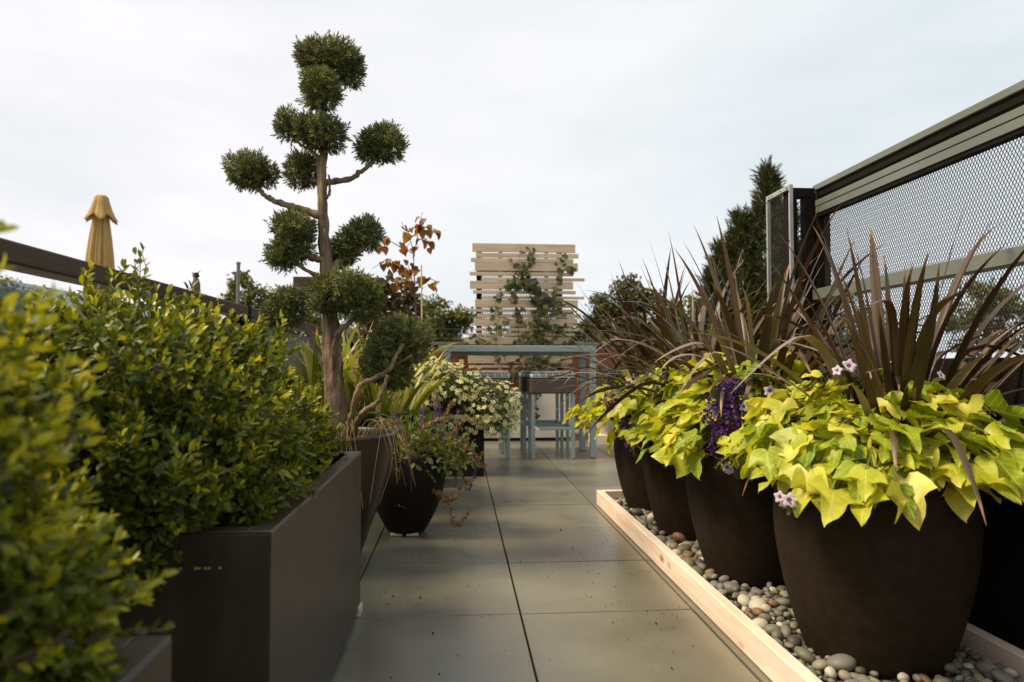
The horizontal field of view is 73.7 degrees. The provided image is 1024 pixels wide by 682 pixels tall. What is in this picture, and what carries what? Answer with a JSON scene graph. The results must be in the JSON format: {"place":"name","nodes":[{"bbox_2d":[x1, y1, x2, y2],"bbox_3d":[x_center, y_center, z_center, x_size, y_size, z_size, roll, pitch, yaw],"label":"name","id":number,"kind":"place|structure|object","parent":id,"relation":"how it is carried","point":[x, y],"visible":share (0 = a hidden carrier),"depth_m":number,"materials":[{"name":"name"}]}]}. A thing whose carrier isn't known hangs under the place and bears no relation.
{"place":"outdoors","nodes":[
{"label":"outdoors","id":0,"kind":"place"},
{"bbox_2d":[0,275,66,327],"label":"broadleaf tree","id":1,"kind":"object","parent":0,"point":[5,291],"visible":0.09,"depth_m":31.48,"materials":[{"name":"green plant"}]},
{"bbox_2d":[83,194,117,301],"bbox_3d":[-4.759,-0.409,7.873,0.600,2.565,0.600,0,-2,-4],"label":"closed parasol","id":2,"kind":"object","parent":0,"point":[101,215],"visible":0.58,"depth_m":7.82,"materials":[{"name":"yellow fabric"}]},
{"bbox_2d":[191,272,200,312],"bbox_3d":[-3.417,0.057,7.359,0.092,1.598,0.092,1,-2,-27],"label":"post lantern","id":3,"kind":"object","parent":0,"point":[196,288],"visible":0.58,"depth_m":7.36,"materials":[{"name":"metal"}]},
{"bbox_2d":[236,262,240,303],"bbox_3d":[-2.897,0.008,7.201,0.046,1.685,0.046,0,-2,-4],"label":"slim post","id":4,"kind":"object","parent":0,"point":[238,283],"visible":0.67,"depth_m":7.21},
{"bbox_2d":[215,270,275,342],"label":"broadleaf tree","id":5,"kind":"object","parent":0,"point":[248,298],"visible":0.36,"depth_m":23.36,"materials":[{"name":"green plant"}]},
{"bbox_2d":[256,290,321,382],"bbox_3d":[-8.883,1.952,26.412,3.937,7.664,3.323,0,-2,-4],"label":"broadleaf tree","id":6,"kind":"object","parent":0,"point":[315,319],"visible":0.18,"depth_m":26.01,"materials":[{"name":"green plant"}]},
{"bbox_2d":[320,315,358,354],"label":"broadleaf tree","id":7,"kind":"object","parent":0,"point":[346,330],"depth_m":30.01,"materials":[{"name":"green plant"}]},
{"bbox_2d":[340,293,423,360],"bbox_3d":[-4.536,1.891,25.696,4.422,7.727,2.941,0,-2,-4],"label":"broadleaf tree","id":8,"kind":"object","parent":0,"point":[357,347],"visible":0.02,"depth_m":25.09,"materials":[{"name":"green plant"}]},
{"bbox_2d":[417,293,489,367],"bbox_3d":[-2.364,2.037,23.851,3.842,7.318,3.201,0,-2,-4],"label":"broadleaf tree","id":9,"kind":"object","parent":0,"point":[457,317],"visible":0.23,"depth_m":23.52,"materials":[{"name":"green plant"}]},
{"bbox_2d":[0,0,1023,357],"label":"sky","id":10,"kind":"structure","parent":0,"point":[604,128],"materials":[{"name":"white"}]},
{"bbox_2d":[485,312,554,377],"bbox_3d":[0.468,2.259,29.918,5.377,7.286,3.377,0,-2,-4],"label":"broadleaf tree","id":11,"kind":"object","parent":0,"point":[518,331],"visible":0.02,"depth_m":29.62,"materials":[{"name":"green plant"}]},
{"bbox_2d":[556,310,602,377],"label":"broadleaf tree","id":12,"kind":"object","parent":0,"point":[578,337],"visible":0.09,"depth_m":33.21,"materials":[{"name":"green plant"}]},
{"bbox_2d":[596,433,612,444],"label":"timber block","id":13,"kind":"structure","parent":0,"point":[600,438],"depth_m":7.23,"materials":[{"name":"brown wood"}]},
{"bbox_2d":[596,420,613,434],"bbox_3d":[1.069,0.774,7.383,0.390,0.459,0.390,0,-2,-4],"label":"round pot","id":14,"kind":"object","parent":13,"relation":"on","point":[605,429],"visible":0.09,"depth_m":7.25,"materials":[{"name":"ceramic"}]},
{"bbox_2d":[585,365,626,393],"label":"leafy plant","id":15,"kind":"object","parent":14,"relation":"in","point":[599,381],"visible":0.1,"depth_m":7.36,"materials":[{"name":"green plant"}]},
{"bbox_2d":[569,273,680,377],"bbox_3d":[3.783,1.639,23.465,4.008,8.068,3.125,0,-2,-4],"label":"broadleaf tree","id":16,"kind":"object","parent":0,"point":[613,308],"visible":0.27,"depth_m":23.14,"materials":[{"name":"plant"}]},
{"bbox_2d":[329,429,966,681],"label":"terrace floor","id":17,"kind":"structure","parent":0,"point":[529,601],"depth_m":2.49,"materials":[{"name":"ceramic"}]},
{"bbox_2d":[62,635,171,681],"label":"trough planter","id":18,"kind":"object","parent":17,"relation":"on","point":[150,658],"visible":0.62,"depth_m":0.76,"materials":[{"name":"metal"}]},
{"bbox_2d":[0,220,178,681],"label":"boxwood bush","id":19,"kind":"object","parent":18,"relation":"in","point":[41,583],"visible":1,"depth_m":0.63,"materials":[{"name":"green plant"}]},
{"bbox_2d":[0,238,364,356],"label":"deck railing","id":20,"kind":"object","parent":17,"relation":"on","point":[29,260],"visible":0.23,"depth_m":1.82,"materials":[{"name":"wood"}]},
{"bbox_2d":[64,451,362,681],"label":"trough planter","id":21,"kind":"object","parent":17,"relation":"on","point":[276,598],"visible":0.37,"depth_m":1.24,"materials":[{"name":"metal"}]},
{"bbox_2d":[0,242,331,624],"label":"boxwood bush","id":22,"kind":"object","parent":21,"relation":"in","point":[223,445],"visible":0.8,"depth_m":1.30,"materials":[{"name":"green plant"}]},
{"bbox_2d":[105,355,352,479],"bbox_3d":[-0.793,0.281,1.997,0.590,0.581,0.751,-1,-2,16],"label":"boxwood bush","id":23,"kind":"object","parent":21,"relation":"in","point":[307,402],"visible":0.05,"depth_m":2.01,"materials":[{"name":"green plant"}]},
{"bbox_2d":[293,277,386,290],"bbox_3d":[-1.422,0.268,5.701,0.721,1.561,0.400,0,-2,-4],"label":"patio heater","id":24,"kind":"object","parent":17,"relation":"on","point":[300,282],"visible":0.14,"depth_m":5.51,"materials":[{"name":"metal"}]},
{"bbox_2d":[335,427,396,551],"bbox_3d":[-0.773,0.669,2.887,0.564,0.564,0.564,0,-2,-4],"label":"round pot","id":25,"kind":"object","parent":17,"relation":"on","point":[367,447],"visible":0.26,"depth_m":2.78,"materials":[{"name":"plastic"}]},
{"bbox_2d":[220,29,435,438],"bbox_3d":[-0.777,-0.450,2.913,0.918,1.828,0.505,0,-2,-4],"label":"cloud pruned tree","id":26,"kind":"object","parent":25,"relation":"on","point":[332,66],"visible":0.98,"depth_m":2.89,"materials":[{"name":"green plant"}]},
{"bbox_2d":[336,416,415,505],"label":"dry grass","id":27,"kind":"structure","parent":25,"relation":"on","point":[381,426],"depth_m":2.79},
{"bbox_2d":[355,269,429,346],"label":"red shrub","id":28,"kind":"object","parent":17,"relation":"on","point":[397,299],"visible":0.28,"depth_m":5.75,"materials":[{"name":"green plant"}]},
{"bbox_2d":[377,449,445,535],"bbox_3d":[-0.535,0.772,3.474,0.394,0.398,0.394,0,-2,-4],"label":"round pot","id":29,"kind":"object","parent":17,"relation":"on","point":[420,502],"visible":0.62,"depth_m":3.32,"materials":[{"name":"black ceramic"}]},
{"bbox_2d":[373,390,492,526],"bbox_3d":[-0.428,0.581,3.509,0.650,0.669,0.604,0,-2,-4],"label":"sage plant","id":30,"kind":"object","parent":29,"relation":"in","point":[424,436],"visible":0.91,"depth_m":3.40,"materials":[{"name":"green plant"}]},
{"bbox_2d":[429,392,483,475],"bbox_3d":[-0.437,0.724,5.401,0.420,0.621,0.418,0,-2,-4],"label":"box planter","id":31,"kind":"object","parent":17,"relation":"on","point":[479,438],"visible":0.25,"depth_m":5.20,"materials":[{"name":"black ceramic"}]},
{"bbox_2d":[412,356,538,442],"bbox_3d":[-0.384,0.447,5.311,1.181,0.848,0.760,-1,-2,14],"label":"yellow flower mound","id":32,"kind":"object","parent":31,"relation":"in","point":[471,388],"visible":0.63,"depth_m":5.18,"materials":[{"name":"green plant"}]},
{"bbox_2d":[462,371,503,452],"bbox_3d":[-0.278,0.690,6.719,0.431,0.781,0.380,0,-2,-4],"label":"bar stool","id":33,"kind":"object","parent":17,"relation":"on","point":[501,446],"visible":0.1,"depth_m":6.67,"materials":[{"name":"blue paint"}]},
{"bbox_2d":[465,372,510,459],"bbox_3d":[-0.218,0.675,6.267,0.431,0.781,0.380,0,-2,-4],"label":"bar stool","id":34,"kind":"object","parent":17,"relation":"on","point":[495,376],"visible":0.38,"depth_m":6.11,"materials":[{"name":"blue paint"}]},
{"bbox_2d":[438,345,596,457],"bbox_3d":[0.033,0.563,6.461,1.440,1.023,0.610,0,-2,-4],"label":"bar table","id":35,"kind":"object","parent":17,"relation":"on","point":[507,350],"visible":0.73,"depth_m":6.22,"materials":[{"name":"blue paint"}]},
{"bbox_2d":[465,243,584,385],"bbox_3d":[0.155,-0.018,8.240,1.444,2.305,0.115,0,-2,-4],"label":"slat trellis","id":36,"kind":"object","parent":17,"relation":"on","point":[499,265],"visible":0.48,"depth_m":8.20,"materials":[{"name":"brown wood"}]},
{"bbox_2d":[465,246,583,419],"bbox_3d":[0.174,-0.110,7.885,1.440,2.062,0.630,0,-2,-4],"label":"climbing vine","id":37,"kind":"object","parent":36,"relation":"attached to","point":[539,299],"visible":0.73,"depth_m":8.10,"materials":[{"name":"green plant"}]},
{"bbox_2d":[484,390,570,440],"bbox_3d":[-0.109,0.848,7.851,1.505,0.550,0.480,0,-2,-4],"label":"render planter","id":38,"kind":"object","parent":17,"relation":"on","point":[546,404],"visible":0.13,"depth_m":7.65,"materials":[{"name":"concrete"}]},
{"bbox_2d":[364,490,693,678],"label":"soil crumbs","id":39,"kind":"object","parent":17,"relation":"on","point":[552,571],"visible":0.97,"depth_m":2.55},
{"bbox_2d":[519,371,563,452],"bbox_3d":[0.300,0.692,6.764,0.431,0.781,0.380,0,-2,-4],"label":"bar stool","id":40,"kind":"object","parent":17,"relation":"on","point":[523,413],"visible":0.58,"depth_m":6.61,"materials":[{"name":"blue paint"}]},
{"bbox_2d":[527,372,577,458],"bbox_3d":[0.368,0.676,6.313,0.431,0.781,0.380,0,-2,-4],"label":"bar stool","id":41,"kind":"object","parent":17,"relation":"on","point":[549,386],"visible":0.86,"depth_m":6.15,"materials":[{"name":"blue paint"}]},
{"bbox_2d":[396,342,855,429],"bbox_3d":[1.593,0.590,8.835,6.490,1.133,0.160,0,-2,-4],"label":"timber fence","id":42,"kind":"object","parent":17,"relation":"on","point":[457,358],"depth_m":8.72,"materials":[{"name":"red wood"}]},
{"bbox_2d":[619,498,1023,681],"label":"gravel","id":43,"kind":"structure","parent":17,"relation":"on","point":[963,651],"depth_m":2.01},
{"bbox_2d":[613,431,650,510],"bbox_3d":[0.852,0.691,3.916,0.534,0.532,0.534,0,-2,-4],"label":"round pot","id":44,"kind":"object","parent":43,"relation":"on","point":[631,477],"visible":0.2,"depth_m":3.78,"materials":[{"name":"ceramic"}]},
{"bbox_2d":[562,369,639,434],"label":"sweet potato vine","id":45,"kind":"object","parent":44,"relation":"in","point":[597,409],"visible":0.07,"depth_m":3.87,"materials":[{"name":"green plant"}]},
{"bbox_2d":[600,368,623,420],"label":"heliotrope plant","id":46,"kind":"object","parent":44,"relation":"in","point":[606,395],"visible":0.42,"depth_m":3.56,"materials":[{"name":"purple plant"}]},
{"bbox_2d":[614,373,638,398],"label":"petunia plant","id":47,"kind":"object","parent":44,"relation":"in","point":[629,380],"visible":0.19,"depth_m":3.55,"materials":[{"name":"pink plant"}]},
{"bbox_2d":[519,249,758,409],"bbox_3d":[0.862,0.061,4.004,1.532,1.068,1.364,1,-2,-21],"label":"flax plant","id":48,"kind":"object","parent":44,"relation":"in","point":[619,335],"visible":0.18,"depth_m":3.85,"materials":[{"name":"brown plant"}]},
{"bbox_2d":[631,508,642,515],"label":"pebble","id":49,"kind":"object","parent":43,"relation":"on","point":[636,511],"visible":0.82,"depth_m":3.66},
{"bbox_2d":[642,433,696,541],"bbox_3d":[0.907,0.671,3.339,0.534,0.532,0.534,0,-2,-4],"label":"round pot","id":50,"kind":"object","parent":43,"relation":"on","point":[666,489],"visible":0.16,"depth_m":3.18,"materials":[{"name":"ceramic"}]},
{"bbox_2d":[618,414,656,455],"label":"heliotrope plant","id":51,"kind":"object","parent":50,"relation":"in","point":[627,426],"visible":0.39,"depth_m":3.23,"materials":[{"name":"purple plant"}]},
{"bbox_2d":[594,349,723,455],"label":"sweet potato vine","id":52,"kind":"object","parent":50,"relation":"in","point":[638,405],"visible":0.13,"depth_m":3.22,"materials":[{"name":"green plant"}]},
{"bbox_2d":[549,235,839,420],"bbox_3d":[0.965,-0.042,3.384,1.453,0.967,1.433,-1,-2,27],"label":"flax plant","id":53,"kind":"object","parent":50,"relation":"in","point":[666,333],"visible":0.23,"depth_m":3.29,"materials":[{"name":"brown plant"}]},
{"bbox_2d":[672,532,686,543],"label":"pebble","id":54,"kind":"object","parent":43,"relation":"on","point":[678,537],"visible":0.71,"depth_m":3.13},
{"bbox_2d":[676,544,690,552],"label":"pebble","id":55,"kind":"object","parent":43,"relation":"on","point":[682,547],"visible":0.61,"depth_m":2.97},
{"bbox_2d":[682,557,695,566],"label":"pebble","id":56,"kind":"object","parent":43,"relation":"on","point":[690,561],"visible":0.36,"depth_m":2.73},
{"bbox_2d":[691,566,704,576],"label":"pebble","id":57,"kind":"object","parent":43,"relation":"on","point":[699,570],"visible":0.31,"depth_m":2.63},
{"bbox_2d":[718,575,729,582],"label":"pebble","id":58,"kind":"object","parent":43,"relation":"on","point":[723,578],"visible":0.81,"depth_m":2.56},
{"bbox_2d":[723,581,740,594],"bbox_3d":[0.801,0.900,2.484,0.071,0.047,0.064,18,-5,-5],"label":"pebble","id":59,"kind":"object","parent":43,"relation":"on","point":[729,585],"visible":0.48,"depth_m":2.47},
{"bbox_2d":[686,441,784,587],"bbox_3d":[0.964,0.649,2.702,0.534,0.532,0.534,0,-2,-4],"label":"round pot","id":60,"kind":"object","parent":43,"relation":"on","point":[733,524],"visible":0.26,"depth_m":2.51,"materials":[{"name":"ceramic"}]},
{"bbox_2d":[700,377,751,480],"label":"heliotrope plant","id":61,"kind":"object","parent":60,"relation":"in","point":[727,426],"visible":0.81,"depth_m":2.30,"materials":[{"name":"purple plant"}]},
{"bbox_2d":[634,349,834,479],"bbox_3d":[0.961,0.278,2.714,0.949,0.564,0.888,0,-2,-4],"label":"sweet potato vine","id":62,"kind":"object","parent":60,"relation":"in","point":[674,419],"visible":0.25,"depth_m":2.57,"materials":[{"name":"green plant"}]},
{"bbox_2d":[721,385,775,481],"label":"petunia plant","id":63,"kind":"object","parent":60,"relation":"in","point":[728,469],"visible":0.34,"depth_m":2.31,"materials":[{"name":"pink plant"}]},
{"bbox_2d":[569,203,946,439],"bbox_3d":[0.947,0.034,2.791,1.429,1.126,1.478,0,-2,-4],"label":"flax plant","id":64,"kind":"object","parent":60,"relation":"in","point":[811,359],"visible":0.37,"depth_m":2.61,"materials":[{"name":"brown plant"}]},
{"bbox_2d":[737,594,750,607],"bbox_3d":[0.796,0.892,2.341,0.046,0.033,0.050,-20,39,-20],"label":"pebble","id":65,"kind":"object","parent":43,"relation":"on","point":[743,599],"visible":0.74,"depth_m":2.33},
{"bbox_2d":[748,598,766,612],"bbox_3d":[0.823,0.887,2.282,0.064,0.046,0.070,-16,15,-2],"label":"pebble","id":66,"kind":"object","parent":43,"relation":"on","point":[756,602],"visible":0.54,"depth_m":2.27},
{"bbox_2d":[752,607,763,615],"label":"pebble","id":67,"kind":"object","parent":43,"relation":"on","point":[756,611],"visible":0.79,"depth_m":2.22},
{"bbox_2d":[752,618,768,628],"bbox_3d":[0.770,0.882,2.123,0.054,0.038,0.046,0,20,17],"label":"pebble","id":68,"kind":"object","parent":43,"relation":"on","point":[761,623],"visible":0.48,"depth_m":2.11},
{"bbox_2d":[759,613,771,622],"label":"pebble","id":69,"kind":"object","parent":43,"relation":"on","point":[767,617],"visible":0.73,"depth_m":2.16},
{"bbox_2d":[761,604,771,612],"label":"pebble","id":70,"kind":"object","parent":43,"relation":"on","point":[766,608],"visible":0.98,"depth_m":2.23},
{"bbox_2d":[764,624,780,635],"bbox_3d":[0.798,0.884,2.088,0.054,0.036,0.039,-4,7,9],"label":"pebble","id":71,"kind":"object","parent":43,"relation":"on","point":[770,628],"visible":0.59,"depth_m":2.08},
{"bbox_2d":[768,600,779,606],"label":"pebble","id":72,"kind":"object","parent":43,"relation":"on","point":[773,603],"visible":0.97,"depth_m":2.29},
{"bbox_2d":[771,630,783,640],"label":"pebble","id":73,"kind":"object","parent":43,"relation":"on","point":[778,634],"visible":0.77,"depth_m":2.02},
{"bbox_2d":[775,597,790,606],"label":"pebble","id":74,"kind":"object","parent":43,"relation":"on","point":[782,601],"visible":0.62,"depth_m":2.31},
{"bbox_2d":[781,625,791,639],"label":"pebble","id":75,"kind":"object","parent":43,"relation":"on","point":[786,630],"visible":0.69,"depth_m":2.05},
{"bbox_2d":[787,635,801,646],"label":"pebble","id":76,"kind":"object","parent":43,"relation":"on","point":[795,640],"visible":0.77,"depth_m":1.98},
{"bbox_2d":[796,647,815,663],"bbox_3d":[0.808,0.865,1.877,0.051,0.033,0.058,28,4,-36],"label":"pebble","id":77,"kind":"object","parent":43,"relation":"on","point":[805,655],"visible":0.92,"depth_m":1.86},
{"bbox_2d":[597,490,1023,681],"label":"wooden edging","id":78,"kind":"object","parent":43,"relation":"on","point":[772,659],"visible":0.46,"depth_m":2.07,"materials":[{"name":"brown wood"}]},
{"bbox_2d":[812,659,826,670],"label":"pebble","id":79,"kind":"object","parent":43,"relation":"on","point":[819,664],"visible":0.91,"depth_m":1.82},
{"bbox_2d":[824,666,836,678],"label":"pebble","id":80,"kind":"object","parent":43,"relation":"on","point":[830,671],"visible":1,"depth_m":1.76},
{"bbox_2d":[826,654,856,673],"bbox_3d":[0.881,0.863,1.826,0.084,0.048,0.075,8,-26,-40],"label":"pebble","id":81,"kind":"object","parent":43,"relation":"on","point":[838,662],"visible":0.87,"depth_m":1.80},
{"bbox_2d":[838,670,851,680],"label":"pebble","id":82,"kind":"object","parent":43,"relation":"on","point":[843,675],"visible":0.84,"depth_m":1.76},
{"bbox_2d":[855,666,865,674],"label":"pebble","id":83,"kind":"object","parent":43,"relation":"on","point":[860,670],"visible":0.86,"depth_m":1.78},
{"bbox_2d":[854,674,870,680],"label":"pebble","id":84,"kind":"object","parent":43,"relation":"on","point":[859,677],"visible":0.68,"depth_m":1.74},
{"bbox_2d":[773,480,983,678],"bbox_3d":[1.043,0.623,1.976,0.534,0.532,0.534,0,-2,-4],"label":"round pot","id":85,"kind":"object","parent":43,"relation":"on","point":[880,592],"visible":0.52,"depth_m":1.76,"materials":[{"name":"ceramic"}]},
{"bbox_2d":[774,489,799,514],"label":"petunia plant","id":86,"kind":"object","parent":85,"relation":"in","point":[789,499],"visible":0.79,"depth_m":1.71,"materials":[{"name":"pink plant"}]},
{"bbox_2d":[685,204,1023,525],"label":"flax plant","id":87,"kind":"object","parent":85,"relation":"in","point":[882,343],"visible":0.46,"depth_m":1.89,"materials":[{"name":"brown plant"}]},
{"bbox_2d":[716,368,1023,530],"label":"sweet potato vine","id":88,"kind":"object","parent":85,"relation":"in","point":[824,452],"visible":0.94,"depth_m":1.72,"materials":[{"name":"green plant"}]},
{"bbox_2d":[830,359,944,404],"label":"petunia plant","id":89,"kind":"object","parent":85,"relation":"in","point":[849,365],"visible":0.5,"depth_m":1.94,"materials":[{"name":"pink plant"}]},
{"bbox_2d":[897,672,908,680],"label":"pebble","id":90,"kind":"object","parent":43,"relation":"on","point":[902,676],"visible":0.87,"depth_m":1.75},
{"bbox_2d":[912,674,921,681],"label":"pebble","id":91,"kind":"object","parent":43,"relation":"on","point":[916,677],"visible":1,"depth_m":1.75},
{"bbox_2d":[933,676,950,681],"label":"pebble","id":92,"kind":"object","parent":43,"relation":"on","point":[940,679],"visible":1,"depth_m":1.71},
{"bbox_2d":[944,663,957,672],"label":"pebble","id":93,"kind":"object","parent":43,"relation":"on","point":[950,668],"visible":1,"depth_m":1.79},
{"bbox_2d":[960,669,971,677],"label":"pebble","id":94,"kind":"object","parent":43,"relation":"on","point":[964,673],"visible":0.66,"depth_m":1.78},
{"bbox_2d":[973,672,983,681],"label":"pebble","id":95,"kind":"object","parent":43,"relation":"on","point":[978,677],"visible":0.7,"depth_m":1.76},
{"bbox_2d":[975,661,997,674],"bbox_3d":[1.267,0.875,1.821,0.040,0.038,0.056,14,-15,-43],"label":"pebble","id":96,"kind":"object","parent":43,"relation":"on","point":[981,667],"visible":0.59,"depth_m":1.81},
{"bbox_2d":[990,668,1014,681],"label":"pebble","id":97,"kind":"object","parent":43,"relation":"on","point":[998,675],"visible":1,"depth_m":1.73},
{"bbox_2d":[1003,668,1017,678],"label":"pebble","id":98,"kind":"object","parent":43,"relation":"on","point":[1013,673],"visible":0.61,"depth_m":1.77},
{"bbox_2d":[766,80,1023,359],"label":"screen","id":99,"kind":"object","parent":17,"relation":"on","point":[996,120],"visible":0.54,"depth_m":2.85,"materials":[{"name":"grey metal"}]},
{"bbox_2d":[801,357,1023,650],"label":"wall","id":100,"kind":"structure","parent":17,"relation":"on","point":[997,610],"depth_m":2.03,"materials":[{"name":"black ceramic"}]},
{"bbox_2d":[952,659,962,669],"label":"pebble","id":101,"kind":"object","parent":17,"relation":"on","point":[957,663],"visible":0.52,"depth_m":1.84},
{"bbox_3d":[-0.957,0.820,4.212,0.690,0.349,0.500,0,-2,-4],"label":"box planter","id":102,"kind":"object","parent":17,"relation":"on","visible":0},
{"bbox_2d":[282,322,458,445],"bbox_3d":[-0.952,0.258,4.308,1.321,0.771,1.108,0,-2,13],"label":"strap leaved clump","id":103,"kind":"object","parent":102,"relation":"in","point":[312,373],"visible":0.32,"depth_m":4.09,"materials":[{"name":"plant"}]},
{"bbox_2d":[361,408,463,439],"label":"fern","id":104,"kind":"object","parent":102,"relation":"in","point":[370,415],"visible":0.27,"depth_m":3.98,"materials":[{"name":"green plant"}]},
{"bbox_3d":[-0.707,0.854,4.868,0.350,0.327,0.370,0,-2,-4],"label":"square pot","id":105,"kind":"object","parent":17,"relation":"on","visible":0},
{"bbox_2d":[372,212,440,368],"bbox_3d":[-0.759,-0.306,4.918,0.498,1.260,0.122,0,-2,-4],"label":"red leaved sapling","id":106,"kind":"object","parent":105,"relation":"in","point":[395,265],"visible":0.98,"depth_m":4.93,"materials":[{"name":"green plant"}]},
{"bbox_2d":[421,265,422,380],"bbox_3d":[-0.641,-0.011,4.868,0.023,1.063,0.012,0,-2,-4],"label":"support cane","id":107,"kind":"object","parent":105,"relation":"in","point":[421,311],"visible":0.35,"depth_m":4.87,"materials":[{"name":"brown wood"}]},
{"bbox_2d":[647,297,691,341],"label":"broadleaf tree","id":108,"kind":"object","parent":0,"point":[671,300],"visible":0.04,"depth_m":27.20,"materials":[{"name":"green plant"}]},
{"bbox_2d":[679,292,699,329],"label":"broadleaf tree","id":109,"kind":"object","parent":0,"point":[689,301],"visible":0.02,"depth_m":31.04,"materials":[{"name":"green plant"}]},
{"bbox_2d":[687,153,841,342],"bbox_3d":[7.277,0.045,19.775,5.508,10.990,3.328,0,-2,-4],"label":"conifer tree","id":110,"kind":"object","parent":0,"point":[746,235],"visible":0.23,"depth_m":19.49,"materials":[{"name":"plant"}]},
{"bbox_2d":[832,296,884,357],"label":"broadleaf tree","id":111,"kind":"object","parent":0,"point":[846,320],"visible":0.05,"depth_m":35.03,"materials":[{"name":"green plant"}]},
{"bbox_2d":[945,275,1023,357],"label":"broadleaf tree","id":112,"kind":"object","parent":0,"point":[1012,316],"visible":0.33,"depth_m":31.51,"materials":[{"name":"green plant"}]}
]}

